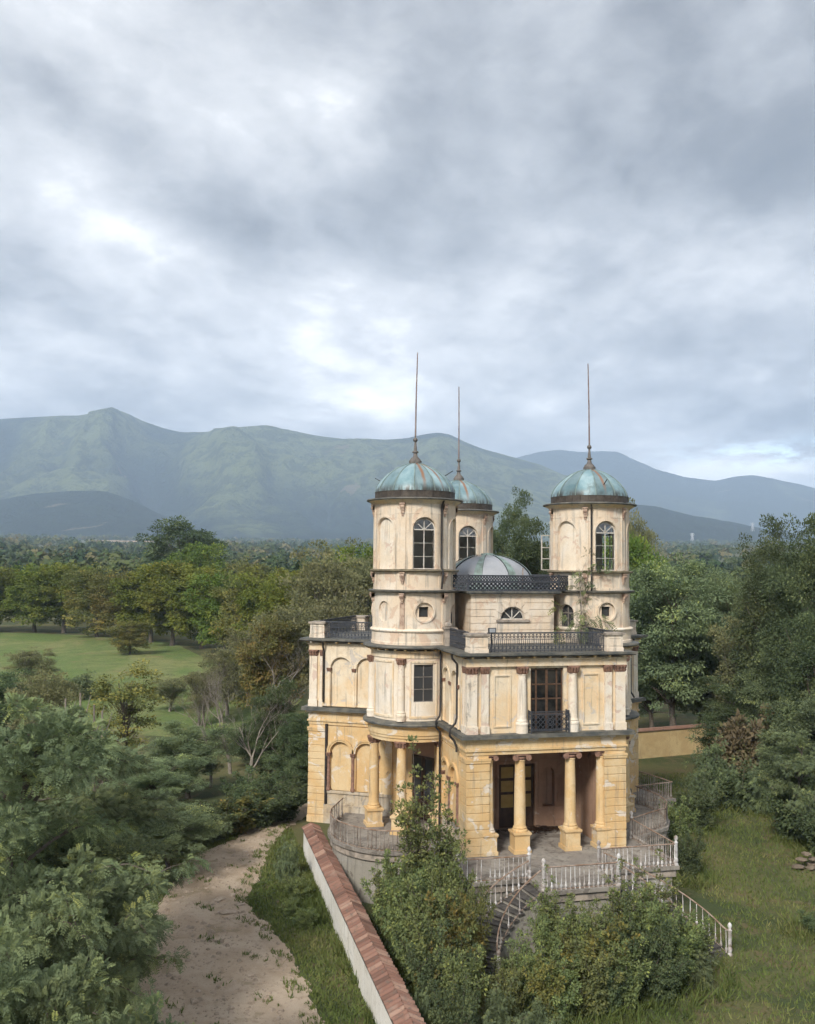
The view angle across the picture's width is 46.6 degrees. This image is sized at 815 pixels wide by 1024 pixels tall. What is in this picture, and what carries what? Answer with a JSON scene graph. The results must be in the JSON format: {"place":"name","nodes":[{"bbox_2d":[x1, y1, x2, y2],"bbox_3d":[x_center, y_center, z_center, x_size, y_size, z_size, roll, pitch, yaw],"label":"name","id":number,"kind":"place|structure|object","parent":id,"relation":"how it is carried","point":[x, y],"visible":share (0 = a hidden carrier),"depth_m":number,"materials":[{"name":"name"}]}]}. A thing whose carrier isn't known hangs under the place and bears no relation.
{"place":"outdoors","nodes":[
{"label":"outdoors","id":0,"kind":"place"},
{"bbox_2d":[0,491,229,540],"bbox_3d":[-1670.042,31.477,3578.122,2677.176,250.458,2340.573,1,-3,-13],"label":"foothill","id":1,"kind":"structure","parent":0,"point":[83,513],"depth_m":3260.45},
{"bbox_2d":[0,633,300,736],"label":"meadow","id":2,"kind":"structure","parent":0,"point":[78,654],"depth_m":132.19,"materials":[{"name":"green plant"}]},
{"bbox_2d":[0,646,60,684],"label":"scrub","id":3,"kind":"object","parent":2,"relation":"on","point":[24,660],"visible":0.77,"depth_m":108.49,"materials":[{"name":"green plant"}]},
{"bbox_2d":[58,561,119,636],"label":"tree","id":4,"kind":"object","parent":2,"relation":"on","point":[84,601],"visible":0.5,"depth_m":181.11,"materials":[{"name":"green plant"}]},
{"bbox_2d":[87,566,144,638],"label":"tree","id":5,"kind":"object","parent":2,"relation":"on","point":[108,610],"visible":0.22,"depth_m":174.98,"materials":[{"name":"green plant"}]},
{"bbox_2d":[104,618,152,653],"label":"round tree","id":6,"kind":"object","parent":2,"relation":"on","point":[128,636],"visible":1,"depth_m":147.04,"materials":[{"name":"green plant"}]},
{"bbox_2d":[106,563,177,642],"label":"tree","id":7,"kind":"object","parent":2,"relation":"on","point":[134,585],"visible":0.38,"depth_m":168.59,"materials":[{"name":"green plant"}]},
{"bbox_2d":[131,560,196,645],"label":"tree","id":8,"kind":"object","parent":2,"relation":"on","point":[154,598],"visible":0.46,"depth_m":162.57,"materials":[{"name":"green plant"}]},
{"bbox_2d":[172,664,234,725],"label":"scrub","id":9,"kind":"object","parent":2,"relation":"on","point":[194,682],"visible":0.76,"depth_m":82.68,"materials":[{"name":"green plant"}]},
{"bbox_2d":[197,640,254,714],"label":"tree","id":10,"kind":"object","parent":2,"relation":"on","point":[222,655],"visible":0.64,"depth_m":88.51,"materials":[{"name":"green plant"}]},
{"bbox_2d":[128,803,324,1023],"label":"path","id":11,"kind":"structure","parent":0,"point":[205,984],"depth_m":34.10,"materials":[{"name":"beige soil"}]},
{"bbox_2d":[0,407,813,542],"bbox_3d":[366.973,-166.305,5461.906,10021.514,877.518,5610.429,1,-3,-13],"label":"mountains","id":12,"kind":"structure","parent":0,"point":[263,481],"depth_m":4540.55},
{"bbox_2d":[0,539,814,1023],"bbox_3d":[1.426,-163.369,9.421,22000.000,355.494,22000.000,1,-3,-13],"label":"ground","id":13,"kind":"structure","parent":0,"point":[662,765],"depth_m":40.59,"materials":[{"name":"green plant"}]},
{"bbox_2d":[0,562,53,631],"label":"tree","id":14,"kind":"object","parent":13,"relation":"on","point":[17,600],"visible":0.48,"depth_m":191.24,"materials":[{"name":"green plant"}]},
{"bbox_2d":[1,659,84,775],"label":"broadleaf tree","id":15,"kind":"object","parent":13,"relation":"on","point":[59,691],"visible":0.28,"depth_m":56.97,"materials":[{"name":"green plant"}]},
{"bbox_2d":[19,560,90,632],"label":"tree","id":16,"kind":"object","parent":13,"relation":"on","point":[52,608],"visible":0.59,"depth_m":189.20,"materials":[{"name":"green plant"}]},
{"bbox_2d":[0,912,121,1023],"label":"locust tree","id":17,"kind":"object","parent":13,"relation":"on","point":[12,997],"visible":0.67,"depth_m":14.91,"materials":[{"name":"green plant"}]},
{"bbox_2d":[0,802,135,1023],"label":"locust tree","id":18,"kind":"object","parent":13,"relation":"on","point":[54,920],"visible":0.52,"depth_m":19.45,"materials":[{"name":"green plant"}]},
{"bbox_2d":[0,806,174,960],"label":"locust tree","id":19,"kind":"object","parent":13,"relation":"on","point":[118,851],"visible":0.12,"depth_m":28.92,"materials":[{"name":"green plant"}]},
{"bbox_2d":[20,947,155,1023],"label":"locust tree","id":20,"kind":"object","parent":13,"relation":"on","point":[66,988],"visible":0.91,"depth_m":15.00,"materials":[{"name":"green plant"}]},
{"bbox_2d":[0,842,190,1023],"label":"locust tree","id":21,"kind":"object","parent":13,"relation":"on","point":[106,895],"visible":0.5,"depth_m":21.27,"materials":[{"name":"green plant"}]},
{"bbox_2d":[0,692,212,1012],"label":"locust tree","id":22,"kind":"object","parent":13,"relation":"on","point":[44,747],"visible":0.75,"depth_m":26.41,"materials":[{"name":"green plant"}]},
{"bbox_2d":[17,749,202,905],"bbox_3d":[-10.688,12.031,32.854,7.042,7.978,6.688,3,-4,-35],"label":"locust tree","id":23,"kind":"object","parent":13,"relation":"on","point":[113,804],"visible":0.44,"depth_m":32.12,"materials":[{"name":"green plant"}]},
{"bbox_2d":[85,658,165,750],"bbox_3d":[-19.134,13.833,63.756,5.070,7.810,5.190,-1,-4,28],"label":"slender tree","id":24,"kind":"object","parent":13,"relation":"on","point":[128,695],"visible":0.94,"depth_m":63.32,"materials":[{"name":"green plant"}]},
{"bbox_2d":[102,753,211,808],"bbox_3d":[-13.683,15.101,51.304,5.659,3.823,5.704,-1,-4,21],"label":"locust tree","id":25,"kind":"object","parent":13,"relation":"on","point":[165,778],"visible":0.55,"depth_m":50.86,"materials":[{"name":"green plant"}]},
{"bbox_2d":[105,793,225,871],"bbox_3d":[-10.873,14.804,43.177,5.444,3.521,5.402,0,-3,3],"label":"locust tree","id":26,"kind":"object","parent":13,"relation":"on","point":[186,819],"visible":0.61,"depth_m":42.20,"materials":[{"name":"green plant"}]},
{"bbox_2d":[133,515,238,577],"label":"oak tree","id":27,"kind":"object","parent":13,"relation":"on","point":[161,552],"visible":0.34,"depth_m":231.50,"materials":[{"name":"green plant"}]},
{"bbox_2d":[151,541,228,574],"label":"broadleaf tree","id":28,"kind":"object","parent":13,"relation":"on","point":[198,556],"visible":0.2,"depth_m":209.65,"materials":[{"name":"green plant"}]},
{"bbox_2d":[143,720,242,798],"bbox_3d":[-13.244,14.981,57.264,6.222,4.785,6.174,3,-4,-33],"label":"locust tree","id":29,"kind":"object","parent":13,"relation":"on","point":[191,746],"visible":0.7,"depth_m":56.80,"materials":[{"name":"green plant"}]},
{"bbox_2d":[159,563,237,648],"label":"tree","id":30,"kind":"object","parent":13,"relation":"on","point":[181,620],"visible":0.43,"depth_m":156.79,"materials":[{"name":"green plant"}]},
{"bbox_2d":[180,571,239,650],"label":"tree","id":31,"kind":"object","parent":13,"relation":"on","point":[210,610],"visible":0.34,"depth_m":149.71,"materials":[{"name":"green plant"}]},
{"bbox_2d":[98,819,374,1023],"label":"verge grass","id":32,"kind":"structure","parent":13,"relation":"on","point":[321,972],"depth_m":35.46,"materials":[{"name":"green plant"}]},
{"bbox_2d":[208,569,265,649],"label":"tree","id":33,"kind":"object","parent":13,"relation":"on","point":[228,611],"visible":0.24,"depth_m":143.77,"materials":[{"name":"green plant"}]},
{"bbox_2d":[219,765,281,806],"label":"bush","id":34,"kind":"object","parent":13,"relation":"on","point":[244,785],"visible":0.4,"depth_m":53.73,"materials":[{"name":"green plant"}]},
{"bbox_2d":[221,571,281,646],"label":"tree","id":35,"kind":"object","parent":13,"relation":"on","point":[244,600],"visible":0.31,"depth_m":138.12,"materials":[{"name":"green plant"}]},
{"bbox_2d":[232,782,291,828],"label":"bush","id":36,"kind":"object","parent":13,"relation":"on","point":[265,816],"visible":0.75,"depth_m":50.73,"materials":[{"name":"green plant"}]},
{"bbox_2d":[230,609,307,728],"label":"broadleaf tree","id":37,"kind":"object","parent":13,"relation":"on","point":[253,661],"visible":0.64,"depth_m":76.50,"materials":[{"name":"green plant"}]},
{"bbox_2d":[236,675,306,790],"bbox_3d":[-8.418,13.844,59.283,4.424,7.380,4.831,3,-4,-31],"label":"ivy tree","id":38,"kind":"object","parent":13,"relation":"on","point":[283,692],"visible":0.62,"depth_m":58.65,"materials":[{"name":"green plant"}]},
{"bbox_2d":[237,591,319,721],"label":"broadleaf tree","id":39,"kind":"object","parent":13,"relation":"on","point":[282,613],"visible":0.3,"depth_m":80.73,"materials":[{"name":"green plant"}]},
{"bbox_2d":[257,773,307,821],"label":"bush","id":40,"kind":"object","parent":13,"relation":"on","point":[292,807],"visible":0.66,"depth_m":52.25,"materials":[{"name":"green plant"}]},
{"bbox_2d":[260,712,308,797],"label":"ivy tree","id":41,"kind":"object","parent":13,"relation":"on","point":[297,733],"visible":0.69,"depth_m":55.73,"materials":[{"name":"green plant"}]},
{"bbox_2d":[252,539,372,667],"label":"broadleaf tree","id":42,"kind":"object","parent":13,"relation":"on","point":[319,583],"visible":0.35,"depth_m":86.73,"materials":[{"name":"green plant"}]},
{"bbox_2d":[271,842,376,1023],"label":"wall weeds","id":43,"kind":"object","parent":13,"relation":"on","point":[317,900],"depth_m":38.74,"materials":[{"name":"green plant"}]},
{"bbox_2d":[290,578,372,684],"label":"broadleaf tree","id":44,"kind":"object","parent":13,"relation":"on","point":[322,612],"visible":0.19,"depth_m":74.99,"materials":[{"name":"green plant"}]},
{"bbox_2d":[316,537,372,624],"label":"broadleaf tree","id":45,"kind":"object","parent":13,"relation":"on","point":[364,567],"visible":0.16,"depth_m":90.94,"materials":[{"name":"green plant"}]},
{"bbox_2d":[302,822,425,1023],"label":"boundary wall","id":46,"kind":"structure","parent":13,"relation":"on","point":[387,997],"depth_m":32.51,"materials":[{"name":"tile"}]},
{"bbox_2d":[0,532,814,609],"bbox_3d":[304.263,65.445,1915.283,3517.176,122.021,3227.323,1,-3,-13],"label":"wood","id":47,"kind":"object","parent":13,"relation":"on","point":[18,549],"visible":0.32,"depth_m":845.39,"materials":[{"name":"green plant"}]},
{"bbox_2d":[388,735,453,881],"bbox_3d":[0.554,12.384,36.050,2.476,7.767,2.505,1,-3,-13],"label":"bush","id":48,"kind":"object","parent":13,"relation":"on","point":[408,834],"visible":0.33,"depth_m":35.64,"materials":[{"name":"green plant"}]},
{"bbox_2d":[385,875,466,987],"bbox_3d":[0.650,14.204,31.991,2.837,3.936,2.072,0,-3,7],"label":"bush","id":49,"kind":"object","parent":13,"relation":"on","point":[439,906],"visible":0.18,"depth_m":31.79,"materials":[{"name":"green plant"}]},
{"bbox_2d":[407,905,478,992],"bbox_3d":[0.948,14.354,30.328,2.020,3.169,2.262,-2,-4,39],"label":"bush","id":50,"kind":"object","parent":13,"relation":"on","point":[421,947],"visible":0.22,"depth_m":30.45,"materials":[{"name":"green plant"}]},
{"bbox_2d":[414,779,472,894],"bbox_3d":[1.235,13.149,35.407,2.049,6.149,2.073,2,-4,-23],"label":"bush","id":51,"kind":"object","parent":13,"relation":"on","point":[448,858],"visible":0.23,"depth_m":35.38,"materials":[{"name":"green plant"}]},
{"bbox_2d":[402,914,484,1010],"bbox_3d":[1.133,14.304,29.790,2.426,3.340,2.406,3,-4,-36],"label":"bush","id":52,"kind":"object","parent":13,"relation":"on","point":[467,955],"visible":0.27,"depth_m":29.46,"materials":[{"name":"green plant"}]},
{"bbox_2d":[422,847,477,909],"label":"bush","id":53,"kind":"object","parent":13,"relation":"on","point":[453,870],"visible":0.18,"depth_m":34.02,"materials":[{"name":"green plant"}]},
{"bbox_2d":[426,969,480,1023],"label":"bush","id":54,"kind":"object","parent":13,"relation":"on","point":[469,1012],"visible":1,"depth_m":27.06,"materials":[{"name":"green plant"}]},
{"bbox_2d":[424,889,487,985],"bbox_3d":[1.596,14.306,30.984,2.266,3.549,2.010,-1,-4,27],"label":"bush","id":55,"kind":"object","parent":13,"relation":"on","point":[466,920],"visible":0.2,"depth_m":31.19,"materials":[{"name":"green plant"}]},
{"bbox_2d":[432,944,489,1019],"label":"bush","id":56,"kind":"object","parent":13,"relation":"on","point":[446,964],"visible":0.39,"depth_m":28.39,"materials":[{"name":"green plant"}]},
{"bbox_2d":[454,873,496,972],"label":"bush","id":57,"kind":"object","parent":13,"relation":"on","point":[481,905],"visible":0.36,"depth_m":32.60,"materials":[{"name":"green plant"}]},
{"bbox_2d":[462,975,530,1023],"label":"bush","id":58,"kind":"object","parent":13,"relation":"on","point":[495,1013],"visible":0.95,"depth_m":27.72,"materials":[{"name":"green plant"}]},
{"bbox_2d":[327,770,679,944],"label":"terrace","id":59,"kind":"structure","parent":13,"relation":"on","point":[359,847],"depth_m":39.32,"materials":[{"name":"stone"}]},
{"bbox_2d":[299,353,647,857],"bbox_3d":[4.140,3.934,47.627,18.786,22.701,16.270,1,-3,-13],"label":"villa","id":60,"kind":"object","parent":59,"relation":"on","point":[522,725],"visible":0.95,"depth_m":43.15,"materials":[{"name":"beige paint"}]},
{"bbox_2d":[412,754,433,820],"bbox_3d":[0.737,12.953,44.452,0.759,2.930,1.270,1,-3,-13],"label":"door","id":61,"kind":"structure","parent":60,"relation":"in","point":[427,763],"depth_m":44.44,"materials":[{"name":"brown wood"}]},
{"bbox_2d":[499,763,533,827],"bbox_3d":[4.964,12.976,43.342,1.700,2.830,0.060,1,-3,-13],"label":"door","id":62,"kind":"structure","parent":60,"relation":"in","point":[507,771],"depth_m":43.28,"materials":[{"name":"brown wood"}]},
{"bbox_2d":[531,668,561,731],"bbox_3d":[5.865,7.892,40.066,1.440,2.739,0.110,1,-3,-13],"label":"window","id":63,"kind":"structure","parent":60,"relation":"in","point":[542,695],"depth_m":40.06,"materials":[{"name":"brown wood"}]},
{"bbox_2d":[547,546,617,644],"bbox_3d":[8.193,3.940,44.227,3.310,4.694,1.376,1,-3,-13],"label":"sapling","id":64,"kind":"object","parent":60,"relation":"on","point":[581,611],"visible":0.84,"depth_m":44.16,"materials":[{"name":"green plant"}]},
{"bbox_2d":[469,860,543,985],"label":"staircase","id":65,"kind":"structure","parent":13,"relation":"on","point":[513,913],"depth_m":34.41,"materials":[{"name":"stone"}]},
{"bbox_2d":[486,948,530,1020],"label":"bush","id":66,"kind":"object","parent":13,"relation":"on","point":[506,984],"visible":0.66,"depth_m":29.27,"materials":[{"name":"green plant"}]},
{"bbox_2d":[493,485,533,556],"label":"broadleaf tree","id":67,"kind":"object","parent":13,"relation":"on","point":[514,516],"visible":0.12,"depth_m":91.43,"materials":[{"name":"green plant"}]},
{"bbox_2d":[499,929,544,1012],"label":"bush","id":68,"kind":"object","parent":13,"relation":"on","point":[529,997],"visible":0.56,"depth_m":29.87,"materials":[{"name":"green plant"}]},
{"bbox_2d":[499,516,549,586],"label":"broadleaf tree","id":69,"kind":"object","parent":13,"relation":"on","point":[529,557],"visible":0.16,"depth_m":80.72,"materials":[{"name":"green plant"}]},
{"bbox_2d":[513,897,567,973],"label":"bush","id":70,"kind":"object","parent":13,"relation":"on","point":[553,948],"visible":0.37,"depth_m":30.64,"materials":[{"name":"green plant"}]},
{"bbox_2d":[522,953,566,1023],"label":"bush","id":71,"kind":"object","parent":13,"relation":"on","point":[545,993],"visible":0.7,"depth_m":28.86,"materials":[{"name":"green plant"}]},
{"bbox_2d":[530,952,587,1023],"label":"bush","id":72,"kind":"object","parent":13,"relation":"on","point":[568,996],"visible":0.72,"depth_m":29.06,"materials":[{"name":"green plant"}]},
{"bbox_2d":[548,896,607,960],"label":"bush","id":73,"kind":"object","parent":13,"relation":"on","point":[573,931],"visible":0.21,"depth_m":31.50,"materials":[{"name":"green plant"}]},
{"bbox_2d":[367,802,814,1023],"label":"tall weeds","id":74,"kind":"object","parent":13,"relation":"on","point":[702,872],"visible":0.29,"depth_m":32.35,"materials":[{"name":"green plant"}]},
{"bbox_2d":[559,927,626,1018],"bbox_3d":[5.859,14.649,29.822,2.229,2.768,1.628,3,-4,-40],"label":"bush","id":75,"kind":"object","parent":13,"relation":"on","point":[592,991],"visible":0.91,"depth_m":29.57,"materials":[{"name":"green plant"}]},
{"bbox_2d":[598,931,652,1009],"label":"bush","id":76,"kind":"object","parent":13,"relation":"on","point":[630,995],"visible":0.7,"depth_m":30.11,"materials":[{"name":"green plant"}]},
{"bbox_2d":[602,532,674,618],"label":"broadleaf tree","id":77,"kind":"object","parent":13,"relation":"on","point":[636,543],"visible":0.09,"depth_m":94.03,"materials":[{"name":"green plant"}]},
{"bbox_2d":[609,891,680,1000],"bbox_3d":[7.613,14.373,31.273,2.317,3.497,2.336,1,-3,-5],"label":"bush","id":78,"kind":"object","parent":13,"relation":"on","point":[656,947],"visible":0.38,"depth_m":30.80,"materials":[{"name":"green plant"}]},
{"bbox_2d":[624,882,686,968],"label":"bush","id":79,"kind":"object","parent":13,"relation":"on","point":[653,910],"visible":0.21,"depth_m":31.80,"materials":[{"name":"green plant"}]},
{"bbox_2d":[638,617,693,727],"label":"broadleaf tree","id":80,"kind":"object","parent":13,"relation":"on","point":[646,707],"visible":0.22,"depth_m":76.53,"materials":[{"name":"green plant"}]},
{"bbox_2d":[603,852,732,957],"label":"staircase","id":81,"kind":"structure","parent":13,"relation":"on","point":[717,946],"depth_m":35.86,"materials":[{"name":"metal"}]},
{"bbox_2d":[643,935,695,1005],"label":"bush","id":82,"kind":"object","parent":13,"relation":"on","point":[667,979],"visible":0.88,"depth_m":30.44,"materials":[{"name":"green plant"}]},
{"bbox_2d":[642,902,709,986],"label":"bush","id":83,"kind":"object","parent":13,"relation":"on","point":[684,944],"visible":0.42,"depth_m":31.93,"materials":[{"name":"green plant"}]},
{"bbox_2d":[638,724,718,758],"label":"garden wall","id":84,"kind":"structure","parent":13,"relation":"on","point":[664,741],"depth_m":71.33,"materials":[{"name":"yellow paint"}]},
{"bbox_2d":[658,795,699,851],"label":"bush","id":85,"kind":"object","parent":13,"relation":"on","point":[672,831],"visible":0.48,"depth_m":46.00,"materials":[{"name":"green plant"}]},
{"bbox_2d":[629,552,742,725],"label":"broadleaf tree","id":86,"kind":"object","parent":13,"relation":"on","point":[689,638],"visible":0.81,"depth_m":73.88,"materials":[{"name":"green plant"}]},
{"bbox_2d":[666,820,706,879],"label":"bush","id":87,"kind":"object","parent":13,"relation":"on","point":[688,859],"visible":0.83,"depth_m":42.95,"materials":[{"name":"green plant"}]},
{"bbox_2d":[674,777,723,829],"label":"bush","id":88,"kind":"object","parent":13,"relation":"on","point":[704,809],"visible":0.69,"depth_m":50.89,"materials":[{"name":"green plant"}]},
{"bbox_2d":[685,734,740,790],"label":"bush","id":89,"kind":"object","parent":13,"relation":"on","point":[708,753],"visible":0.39,"depth_m":59.07,"materials":[{"name":"green plant"}]},
{"bbox_2d":[688,675,758,750],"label":"broadleaf tree","id":90,"kind":"object","parent":13,"relation":"on","point":[711,729],"visible":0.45,"depth_m":65.09,"materials":[{"name":"green plant"}]},
{"bbox_2d":[705,600,760,718],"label":"broadleaf tree","id":91,"kind":"object","parent":13,"relation":"on","point":[728,667],"visible":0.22,"depth_m":68.94,"materials":[{"name":"green plant"}]},
{"bbox_2d":[707,760,766,810],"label":"bush","id":92,"kind":"object","parent":13,"relation":"on","point":[729,796],"visible":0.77,"depth_m":55.54,"materials":[{"name":"green plant"}]},
{"bbox_2d":[707,702,774,782],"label":"bush","id":93,"kind":"object","parent":13,"relation":"on","point":[741,741],"visible":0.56,"depth_m":60.09,"materials":[{"name":"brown plant"}]},
{"bbox_2d":[721,643,789,737],"bbox_3d":[24.264,13.430,63.405,7.748,9.367,6.740,2,-4,-22],"label":"broadleaf tree","id":94,"kind":"object","parent":13,"relation":"on","point":[760,682],"visible":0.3,"depth_m":63.03,"materials":[{"name":"green plant"}]},
{"bbox_2d":[724,756,791,814],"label":"bush","id":95,"kind":"object","parent":13,"relation":"on","point":[756,801],"visible":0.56,"depth_m":54.64,"materials":[{"name":"green plant"}]},
{"bbox_2d":[722,513,812,722],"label":"broadleaf tree","id":96,"kind":"object","parent":13,"relation":"on","point":[755,614],"visible":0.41,"depth_m":65.43,"materials":[{"name":"green plant"}]},
{"bbox_2d":[754,512,814,732],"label":"broadleaf tree","id":97,"kind":"object","parent":13,"relation":"on","point":[793,597],"visible":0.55,"depth_m":59.43,"materials":[{"name":"green plant"}]},
{"bbox_2d":[755,729,814,813],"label":"broadleaf tree","id":98,"kind":"object","parent":13,"relation":"on","point":[801,761],"visible":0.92,"depth_m":48.98,"materials":[{"name":"green plant"}]},
{"bbox_2d":[756,679,814,790],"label":"broadleaf tree","id":99,"kind":"object","parent":13,"relation":"on","point":[806,723],"visible":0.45,"depth_m":51.96,"materials":[{"name":"green plant"}]},
{"bbox_2d":[759,611,814,787],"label":"broadleaf tree","id":100,"kind":"object","parent":13,"relation":"on","point":[805,647],"visible":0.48,"depth_m":53.76,"materials":[{"name":"green plant"}]},
{"bbox_2d":[761,771,814,843],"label":"bush","id":101,"kind":"object","parent":13,"relation":"on","point":[777,803],"visible":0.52,"depth_m":48.79,"materials":[{"name":"green plant"}]},
{"bbox_2d":[0,0,814,487],"label":"sky","id":102,"kind":"structure","parent":0,"point":[214,213],"materials":[{"name":"grey"}]},
{"bbox_2d":[517,450,814,533],"bbox_3d":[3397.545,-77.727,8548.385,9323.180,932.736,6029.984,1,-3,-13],"label":"mountains","id":103,"kind":"structure","parent":0,"point":[748,500],"depth_m":7541.69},
{"bbox_2d":[602,505,814,544],"bbox_3d":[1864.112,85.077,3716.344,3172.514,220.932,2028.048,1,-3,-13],"label":"foothill","id":104,"kind":"structure","parent":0,"point":[665,524],"depth_m":3348.32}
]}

